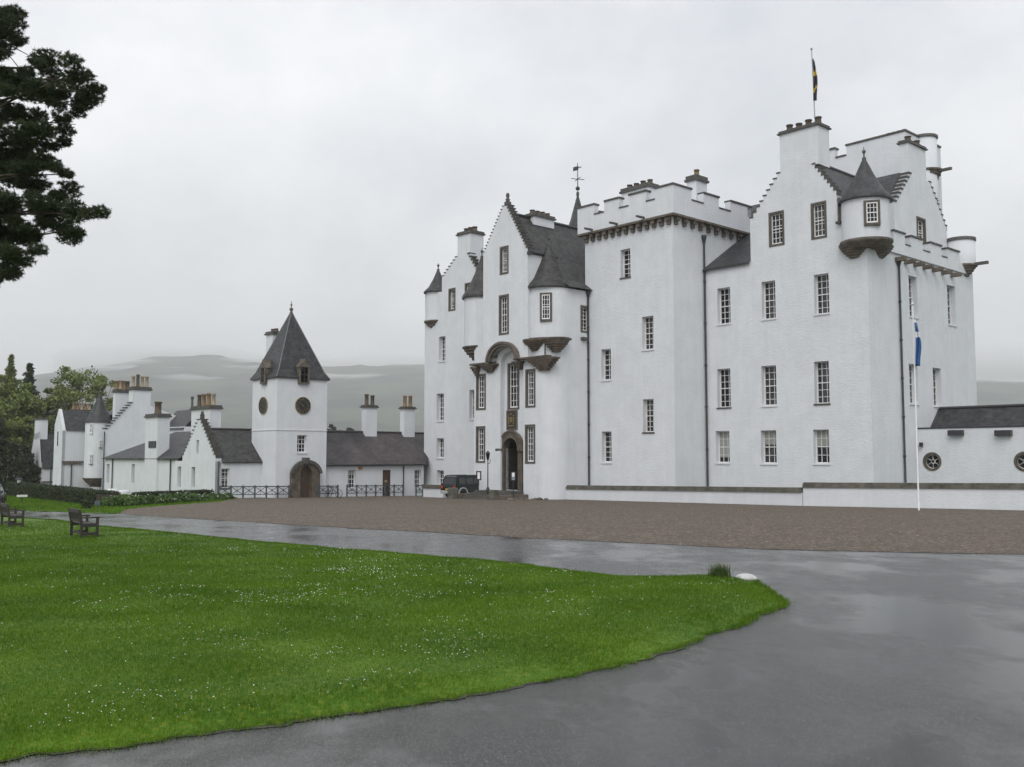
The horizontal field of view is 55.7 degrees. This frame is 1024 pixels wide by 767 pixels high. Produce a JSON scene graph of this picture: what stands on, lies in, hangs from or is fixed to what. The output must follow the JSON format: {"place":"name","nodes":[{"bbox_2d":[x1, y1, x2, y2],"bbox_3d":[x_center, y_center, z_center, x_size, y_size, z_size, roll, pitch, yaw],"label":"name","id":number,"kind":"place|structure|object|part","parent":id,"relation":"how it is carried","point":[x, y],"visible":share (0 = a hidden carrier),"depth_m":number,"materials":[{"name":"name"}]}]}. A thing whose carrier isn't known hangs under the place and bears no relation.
{"place":"outdoors","nodes":[
{"label":"outdoors","id":0,"kind":"place"},
{"bbox_2d":[0,516,790,761],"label":"lawn","id":1,"kind":"structure","parent":0,"point":[509,670],"depth_m":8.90,"materials":[{"name":"green plant"}]},
{"bbox_2d":[0,503,25,526],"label":"park bench","id":2,"kind":"object","parent":1,"relation":"on","point":[5,510],"visible":0.96,"depth_m":31.32,"materials":[{"name":"brown wood"}]},
{"bbox_2d":[68,508,100,537],"bbox_3d":[-11.642,3.780,26.348,0.573,0.760,1.167,3,-5,-37],"label":"park bench","id":3,"kind":"object","parent":1,"relation":"on","point":[75,515],"visible":0.98,"depth_m":26.03,"materials":[{"name":"brown wood"}]},
{"bbox_2d":[6,527,749,724],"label":"daisies","id":4,"kind":"object","parent":1,"relation":"on","point":[307,599],"visible":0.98,"depth_m":12.32,"materials":[{"name":"white plant"}]},
{"bbox_2d":[0,604,788,761],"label":"soil rim","id":5,"kind":"object","parent":1,"relation":"on","point":[293,721],"visible":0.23,"depth_m":6.89,"materials":[{"name":"brown soil"}]},
{"bbox_2d":[706,561,732,577],"bbox_3d":[3.369,2.997,15.620,0.499,0.270,0.484,0,-4,0],"label":"weed tuft","id":6,"kind":"object","parent":1,"relation":"on","point":[720,571],"visible":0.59,"depth_m":15.56,"materials":[{"name":"green plant"}]},
{"bbox_2d":[735,573,756,580],"bbox_3d":[3.793,3.149,15.688,0.340,0.148,0.267,0,-4,0],"label":"edge stone","id":7,"kind":"object","parent":1,"relation":"on","point":[747,577],"visible":0.57,"depth_m":15.61,"materials":[{"name":"white stone"}]},
{"bbox_2d":[40,499,978,553],"bbox_3d":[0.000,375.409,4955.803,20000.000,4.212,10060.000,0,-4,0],"label":"ground","id":8,"kind":"structure","parent":0,"point":[561,539],"depth_m":26.00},
{"bbox_2d":[0,414,19,482],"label":"conifer","id":9,"kind":"object","parent":8,"relation":"on","point":[6,458],"visible":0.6,"depth_m":117.58,"materials":[{"name":"green plant"}]},
{"bbox_2d":[2,354,18,401],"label":"conifer","id":10,"kind":"object","parent":8,"relation":"on","point":[11,370],"visible":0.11,"depth_m":165.45,"materials":[{"name":"green plant"}]},
{"bbox_2d":[1,419,34,464],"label":"broadleaf tree","id":11,"kind":"object","parent":8,"relation":"on","point":[22,431],"visible":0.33,"depth_m":121.40,"materials":[{"name":"green plant"}]},
{"bbox_2d":[0,443,42,489],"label":"conifer","id":12,"kind":"object","parent":8,"relation":"on","point":[24,467],"visible":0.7,"depth_m":115.86,"materials":[{"name":"green plant"}]},
{"bbox_2d":[0,374,52,426],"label":"broadleaf tree","id":13,"kind":"object","parent":8,"relation":"on","point":[8,391],"visible":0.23,"depth_m":139.20,"materials":[{"name":"green plant"}]},
{"bbox_2d":[13,363,39,417],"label":"conifer","id":14,"kind":"object","parent":8,"relation":"on","point":[29,374],"visible":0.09,"depth_m":152.25,"materials":[{"name":"green plant"}]},
{"bbox_2d":[0,389,55,448],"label":"broadleaf tree","id":15,"kind":"object","parent":8,"relation":"on","point":[28,411],"visible":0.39,"depth_m":131.13,"materials":[{"name":"green plant"}]},
{"bbox_2d":[31,418,53,484],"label":"end house","id":16,"kind":"structure","parent":8,"relation":"on","point":[43,447],"depth_m":117.93,"materials":[{"name":"white paint"}]},
{"bbox_2d":[43,406,57,427],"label":"broadleaf tree","id":17,"kind":"object","parent":8,"relation":"on","point":[48,412],"visible":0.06,"depth_m":146.21,"materials":[{"name":"green plant"}]},
{"bbox_2d":[0,3,111,283],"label":"pine tree","id":18,"kind":"object","parent":8,"relation":"on","point":[23,166],"visible":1,"depth_m":17.03,"materials":[{"name":"green plant"}]},
{"bbox_2d":[40,384,76,411],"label":"broadleaf tree","id":19,"kind":"object","parent":8,"relation":"on","point":[47,390],"visible":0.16,"depth_m":154.74,"materials":[{"name":"green plant"}]},
{"bbox_2d":[47,365,112,417],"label":"broadleaf tree","id":20,"kind":"object","parent":8,"relation":"on","point":[75,380],"visible":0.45,"depth_m":149.95,"materials":[{"name":"green plant"}]},
{"bbox_2d":[85,378,114,408],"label":"broadleaf tree","id":21,"kind":"object","parent":8,"relation":"on","point":[112,383],"visible":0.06,"depth_m":160.19,"materials":[{"name":"green plant"}]},
{"bbox_2d":[5,494,236,513],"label":"verge","id":22,"kind":"structure","parent":8,"relation":"on","point":[98,506],"depth_m":53.92,"materials":[{"name":"green plant"}]},
{"bbox_2d":[4,481,120,503],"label":"clipped hedge","id":23,"kind":"object","parent":22,"relation":"on","point":[65,493],"visible":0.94,"depth_m":68.67,"materials":[{"name":"green plant"}]},
{"bbox_2d":[80,498,94,508],"bbox_3d":[-22.461,6.426,51.324,0.811,0.865,0.730,3,-5,-31],"label":"bush","id":24,"kind":"object","parent":22,"relation":"on","point":[87,503],"visible":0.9,"depth_m":51.24,"materials":[{"name":"green plant"}]},
{"bbox_2d":[115,490,129,496],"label":"garden table","id":25,"kind":"object","parent":22,"relation":"on","point":[123,492],"visible":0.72,"depth_m":77.22,"materials":[{"name":"white paint"}]},
{"bbox_2d":[131,489,214,495],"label":"clipped hedge","id":26,"kind":"object","parent":22,"relation":"on","point":[198,491],"visible":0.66,"depth_m":71.76,"materials":[{"name":"green plant"}]},
{"bbox_2d":[53,374,190,489],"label":"gabled house","id":27,"kind":"structure","parent":8,"relation":"on","point":[87,440],"depth_m":108.91,"materials":[{"name":"paint"}]},
{"bbox_2d":[89,424,92,433],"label":"window","id":28,"kind":"structure","parent":27,"relation":"in","point":[91,425],"depth_m":108.74,"materials":[{"name":"white paint"}]},
{"bbox_2d":[89,455,92,464],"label":"window","id":29,"kind":"structure","parent":27,"relation":"in","point":[91,456],"depth_m":108.47,"materials":[{"name":"white paint"}]},
{"bbox_2d":[102,401,190,494],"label":"house","id":30,"kind":"structure","parent":8,"relation":"on","point":[148,465],"depth_m":89.83,"materials":[{"name":"white paint"}]},
{"bbox_2d":[99,492,234,506],"bbox_3d":[-22.413,7.709,65.335,2.359,1.161,21.598,0,-4,2],"label":"flower border","id":31,"kind":"object","parent":8,"relation":"on","point":[120,500],"visible":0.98,"depth_m":61.13,"materials":[{"name":"green plant"}]},
{"bbox_2d":[170,396,193,433],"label":"back house","id":32,"kind":"structure","parent":8,"relation":"on","point":[180,420],"depth_m":107.25,"materials":[{"name":"stone"}]},
{"bbox_2d":[174,393,262,497],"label":"stepped cottage","id":33,"kind":"structure","parent":8,"relation":"on","point":[215,455],"depth_m":81.15,"materials":[{"name":"white paint"}]},
{"bbox_2d":[220,468,229,488],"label":"window","id":34,"kind":"structure","parent":33,"relation":"in","point":[224,471],"depth_m":79.46,"materials":[{"name":"white paint"}]},
{"bbox_2d":[250,301,329,497],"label":"clock tower","id":35,"kind":"structure","parent":8,"relation":"on","point":[289,378],"depth_m":81.62,"materials":[{"name":"white paint"}]},
{"bbox_2d":[296,435,307,453],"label":"window","id":36,"kind":"structure","parent":35,"relation":"in","point":[300,438],"depth_m":81.74,"materials":[{"name":"white paint"}]},
{"bbox_2d":[300,467,308,497],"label":"door","id":37,"kind":"structure","parent":35,"relation":"in","point":[304,490],"depth_m":81.48,"materials":[{"name":"brown wood"}]},
{"bbox_2d":[327,424,335,429],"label":"distant tree","id":38,"kind":"object","parent":8,"relation":"on","point":[331,426],"visible":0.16,"depth_m":229.46,"materials":[{"name":"green plant"}]},
{"bbox_2d":[326,394,428,496],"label":"range","id":39,"kind":"structure","parent":8,"relation":"on","point":[368,454],"depth_m":88.45,"materials":[{"name":"white paint"}]},
{"bbox_2d":[348,470,355,489],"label":"window","id":40,"kind":"structure","parent":39,"relation":"in","point":[351,473],"depth_m":85.45,"materials":[{"name":"grey glass"}]},
{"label":"door","id":41,"kind":"part","parent":39,"relation":"part of","materials":[{"name":"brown wood"}]},
{"bbox_2d":[414,470,421,489],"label":"window","id":42,"kind":"structure","parent":39,"relation":"in","point":[416,472],"depth_m":90.33,"materials":[{"name":"white paint"}]},
{"bbox_2d":[415,484,423,495],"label":"railing","id":43,"kind":"object","parent":8,"relation":"on","point":[416,486],"visible":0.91,"depth_m":88.72,"materials":[{"name":"black metal"}]},
{"bbox_2d":[119,496,1023,553],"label":"gravel forecourt","id":44,"kind":"structure","parent":8,"relation":"on","point":[887,529],"depth_m":37.70,"materials":[{"name":"brown gravel"}]},
{"bbox_2d":[218,485,289,498],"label":"railing","id":45,"kind":"object","parent":44,"relation":"on","point":[255,487],"visible":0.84,"depth_m":77.79,"materials":[{"name":"black metal"}]},
{"bbox_2d":[317,485,338,496],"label":"railing","id":46,"kind":"object","parent":44,"relation":"on","point":[327,487],"visible":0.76,"depth_m":82.29,"materials":[{"name":"black metal"}]},
{"bbox_2d":[325,487,342,497],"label":"bicycle","id":47,"kind":"object","parent":44,"relation":"on","point":[334,491],"visible":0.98,"depth_m":80.67,"materials":[{"name":"black paint"}]},
{"bbox_2d":[346,484,403,496],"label":"railing","id":48,"kind":"object","parent":44,"relation":"on","point":[380,488],"visible":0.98,"depth_m":85.80,"materials":[{"name":"black metal"}]},
{"bbox_2d":[422,485,446,497],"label":"garden wall","id":49,"kind":"structure","parent":44,"relation":"on","point":[431,490],"depth_m":82.03,"materials":[{"name":"paint"}]},
{"bbox_2d":[440,475,478,496],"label":"parked car","id":50,"kind":"object","parent":44,"relation":"on","point":[465,483],"visible":0.42,"depth_m":78.70,"materials":[{"name":"black paint"}]},
{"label":"rear window","id":51,"kind":"part","parent":50,"relation":"part of","materials":[{"name":"black glass"}]},
{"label":"window","id":52,"kind":"part","parent":50,"relation":"part of","materials":[{"name":"black glass"}]},
{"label":"window","id":53,"kind":"part","parent":50,"relation":"part of","materials":[{"name":"black glass"}]},
{"bbox_2d":[447,488,527,499],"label":"entrance steps","id":54,"kind":"structure","parent":44,"relation":"on","point":[452,493],"depth_m":75.41,"materials":[{"name":"stone"}]},
{"bbox_2d":[476,471,480,485],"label":"notice board","id":55,"kind":"object","parent":54,"relation":"on","point":[478,475],"visible":1,"depth_m":76.16,"materials":[{"name":"black paint"}]},
{"bbox_2d":[486,451,490,493],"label":"lamp post","id":56,"kind":"object","parent":44,"relation":"on","point":[487,458],"visible":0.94,"depth_m":75.86,"materials":[{"name":"black metal"}]},
{"bbox_2d":[510,471,515,497],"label":"notice board","id":57,"kind":"object","parent":44,"relation":"on","point":[513,476],"visible":0.91,"depth_m":73.47,"materials":[{"name":"black paint"}]},
{"bbox_2d":[566,485,802,505],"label":"wall","id":58,"kind":"structure","parent":44,"relation":"on","point":[791,496],"depth_m":64.05,"materials":[{"name":"paint"}]},
{"bbox_2d":[911,302,920,509],"bbox_3d":[20.894,1.174,49.778,0.263,10.823,0.482,4,-6,-42],"label":"flagpole","id":59,"kind":"object","parent":44,"relation":"on","point":[917,353],"visible":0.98,"depth_m":49.91,"materials":[{"name":"white metal"}]},
{"bbox_2d":[424,116,1023,498],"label":"white castle","id":60,"kind":"structure","parent":8,"relation":"on","point":[651,333],"depth_m":71.80,"materials":[{"name":"paint"}]},
{"bbox_2d":[436,394,443,421],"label":"window","id":61,"kind":"structure","parent":60,"relation":"in","point":[441,395],"depth_m":90.92,"materials":[{"name":"white paint"}]},
{"bbox_2d":[436,438,443,458],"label":"window","id":62,"kind":"structure","parent":60,"relation":"in","point":[441,439],"depth_m":90.59,"materials":[{"name":"white paint"}]},
{"bbox_2d":[438,337,445,361],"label":"window","id":63,"kind":"structure","parent":60,"relation":"in","point":[443,338],"depth_m":91.23,"materials":[{"name":"white paint"}]},
{"bbox_2d":[440,470,443,484],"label":"window","id":64,"kind":"structure","parent":60,"relation":"in","point":[441,471],"depth_m":90.45,"materials":[{"name":"grey glass"}]},
{"bbox_2d":[448,287,455,310],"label":"window","id":65,"kind":"structure","parent":60,"relation":"in","point":[452,291],"depth_m":90.21,"materials":[{"name":"white paint"}]},
{"bbox_2d":[465,282,470,291],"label":"window","id":66,"kind":"structure","parent":60,"relation":"in","point":[466,284],"depth_m":88.55,"materials":[{"name":"white paint"}]},
{"bbox_2d":[468,390,473,419],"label":"window","id":67,"kind":"structure","parent":60,"relation":"in","point":[472,390],"depth_m":87.59,"materials":[{"name":"white paint"}]},
{"bbox_2d":[476,426,484,462],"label":"window","id":68,"kind":"structure","parent":60,"relation":"in","point":[480,430],"depth_m":79.96,"materials":[{"name":"white paint"}]},
{"bbox_2d":[476,373,485,409],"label":"window","id":69,"kind":"structure","parent":60,"relation":"in","point":[481,378],"depth_m":80.26,"materials":[{"name":"white paint"}]},
{"bbox_2d":[499,294,508,334],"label":"window","id":70,"kind":"structure","parent":60,"relation":"in","point":[503,299],"depth_m":77.81,"materials":[{"name":"white paint"}]},
{"bbox_2d":[500,245,508,274],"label":"window","id":71,"kind":"structure","parent":60,"relation":"in","point":[504,251],"depth_m":78.09,"materials":[{"name":"white paint"}]},
{"bbox_2d":[507,363,518,409],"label":"window","id":72,"kind":"structure","parent":60,"relation":"in","point":[512,372],"depth_m":78.09,"materials":[{"name":"white paint"}]},
{"bbox_2d":[508,448,517,489],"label":"door","id":73,"kind":"structure","parent":60,"relation":"in","point":[512,452],"depth_m":78.32,"materials":[{"name":"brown wood"}]},
{"bbox_2d":[525,424,534,463],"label":"window","id":74,"kind":"structure","parent":60,"relation":"in","point":[530,428],"depth_m":75.58,"materials":[{"name":"white paint"}]},
{"bbox_2d":[525,369,535,407],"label":"window","id":75,"kind":"structure","parent":60,"relation":"in","point":[530,392],"depth_m":75.89,"materials":[{"name":"white paint"}]},
{"bbox_2d":[540,292,551,321],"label":"window","id":76,"kind":"structure","parent":60,"relation":"in","point":[545,298],"depth_m":74.92,"materials":[{"name":"white paint"}]},
{"bbox_2d":[580,305,586,332],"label":"window","id":77,"kind":"structure","parent":60,"relation":"in","point":[583,309],"depth_m":76.79,"materials":[{"name":"white paint"}]},
{"bbox_2d":[600,349,611,381],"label":"window","id":78,"kind":"structure","parent":60,"relation":"in","point":[607,353],"depth_m":75.80,"materials":[{"name":"white paint"}]},
{"bbox_2d":[601,432,611,463],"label":"window","id":79,"kind":"structure","parent":60,"relation":"in","point":[608,446],"depth_m":75.30,"materials":[{"name":"white paint"}]},
{"bbox_2d":[619,250,630,279],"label":"window","id":80,"kind":"structure","parent":60,"relation":"in","point":[627,252],"depth_m":74.83,"materials":[{"name":"white paint"}]},
{"bbox_2d":[641,317,653,350],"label":"window","id":81,"kind":"structure","parent":60,"relation":"in","point":[649,330],"depth_m":72.82,"materials":[{"name":"white paint"}]},
{"bbox_2d":[642,399,654,433],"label":"window","id":82,"kind":"structure","parent":60,"relation":"in","point":[649,403],"depth_m":72.38,"materials":[{"name":"white paint"}]},
{"bbox_2d":[715,431,730,463],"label":"window","id":83,"kind":"structure","parent":60,"relation":"in","point":[724,445],"depth_m":71.84,"materials":[{"name":"white paint"}]},
{"bbox_2d":[716,288,730,325],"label":"window","id":84,"kind":"structure","parent":60,"relation":"in","point":[725,318],"depth_m":72.43,"materials":[{"name":"white paint"}]},
{"bbox_2d":[716,369,730,408],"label":"window","id":85,"kind":"structure","parent":60,"relation":"in","point":[725,394],"depth_m":72.06,"materials":[{"name":"white paint"}]},
{"bbox_2d":[761,281,776,320],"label":"window","id":86,"kind":"structure","parent":60,"relation":"in","point":[769,287],"depth_m":69.57,"materials":[{"name":"white paint"}]},
{"bbox_2d":[760,430,777,464],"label":"window","id":87,"kind":"structure","parent":60,"relation":"in","point":[770,454],"depth_m":68.95,"materials":[{"name":"white paint"}]},
{"bbox_2d":[761,366,777,406],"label":"window","id":88,"kind":"structure","parent":60,"relation":"in","point":[769,371],"depth_m":69.22,"materials":[{"name":"white paint"}]},
{"bbox_2d":[768,210,784,246],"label":"window","id":89,"kind":"structure","parent":60,"relation":"in","point":[775,219],"depth_m":69.20,"materials":[{"name":"white paint"}]},
{"bbox_2d":[810,48,817,121],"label":"roof flagpole","id":90,"kind":"object","parent":60,"relation":"on","point":[814,79],"visible":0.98,"depth_m":70.68,"materials":[{"name":"grey paint"}]},
{"bbox_2d":[810,200,826,239],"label":"window","id":91,"kind":"structure","parent":60,"relation":"in","point":[818,209],"depth_m":66.73,"materials":[{"name":"white paint"}]},
{"bbox_2d":[813,274,829,315],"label":"window","id":92,"kind":"structure","parent":60,"relation":"in","point":[822,280],"depth_m":66.50,"materials":[{"name":"white paint"}]},
{"bbox_2d":[813,430,829,464],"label":"window","id":93,"kind":"structure","parent":60,"relation":"in","point":[822,436],"depth_m":65.94,"materials":[{"name":"white paint"}]},
{"bbox_2d":[813,361,830,404],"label":"window","id":94,"kind":"structure","parent":60,"relation":"in","point":[823,397],"depth_m":66.16,"materials":[{"name":"white paint"}]},
{"bbox_2d":[863,199,880,225],"bbox_3d":[23.340,-11.065,62.849,1.003,1.645,0.439,-1,-4,16],"label":"window","id":95,"kind":"structure","parent":60,"relation":"in","point":[872,217],"depth_m":62.78,"materials":[{"name":"white paint"}]},
{"bbox_2d":[908,277,918,318],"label":"window","id":96,"kind":"structure","parent":60,"relation":"in","point":[910,279],"depth_m":68.61,"materials":[{"name":"white paint"}]},
{"bbox_2d":[909,365,919,404],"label":"window","id":97,"kind":"structure","parent":60,"relation":"in","point":[910,366],"depth_m":67.93,"materials":[{"name":"white paint"}]},
{"bbox_2d":[916,216,925,241],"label":"window","id":98,"kind":"structure","parent":60,"relation":"in","point":[920,222],"depth_m":72.05,"materials":[{"name":"white paint"}]},
{"bbox_2d":[923,452,940,470],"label":"oculus window","id":99,"kind":"structure","parent":60,"relation":"in","point":[931,461],"depth_m":66.62,"materials":[{"name":"brown stone"}]},
{"bbox_2d":[933,369,942,407],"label":"window","id":100,"kind":"structure","parent":60,"relation":"in","point":[934,370],"depth_m":70.43,"materials":[{"name":"white paint"}]},
{"bbox_2d":[947,287,957,326],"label":"window","id":101,"kind":"structure","parent":60,"relation":"in","point":[948,288],"depth_m":72.81,"materials":[{"name":"white paint"}]},
{"bbox_2d":[1014,452,1023,470],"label":"oculus window","id":102,"kind":"structure","parent":60,"relation":"in","point":[1019,458],"depth_m":62.41,"materials":[{"name":"brown stone"}]},
{"bbox_2d":[802,482,1023,509],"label":"forecourt wall","id":103,"kind":"structure","parent":8,"relation":"on","point":[998,496],"depth_m":53.09,"materials":[{"name":"paint"}]},
{"bbox_2d":[0,511,1023,766],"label":"road","id":104,"kind":"structure","parent":0,"point":[872,659],"depth_m":7.63,"materials":[{"name":"grey asphalt"}]},
{"bbox_2d":[0,484,8,502],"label":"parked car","id":105,"kind":"object","parent":104,"relation":"on","point":[3,496],"visible":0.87,"depth_m":52.20,"materials":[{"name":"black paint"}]},
{"bbox_2d":[0,0,1023,381],"label":"sky","id":106,"kind":"structure","parent":0,"point":[249,159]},
{"bbox_2d":[3,355,1023,431],"bbox_3d":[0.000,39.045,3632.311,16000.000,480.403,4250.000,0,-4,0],"label":"hills","id":107,"kind":"structure","parent":0,"point":[176,383],"depth_m":2784.96,"materials":[{"name":"green plant"}]}
]}

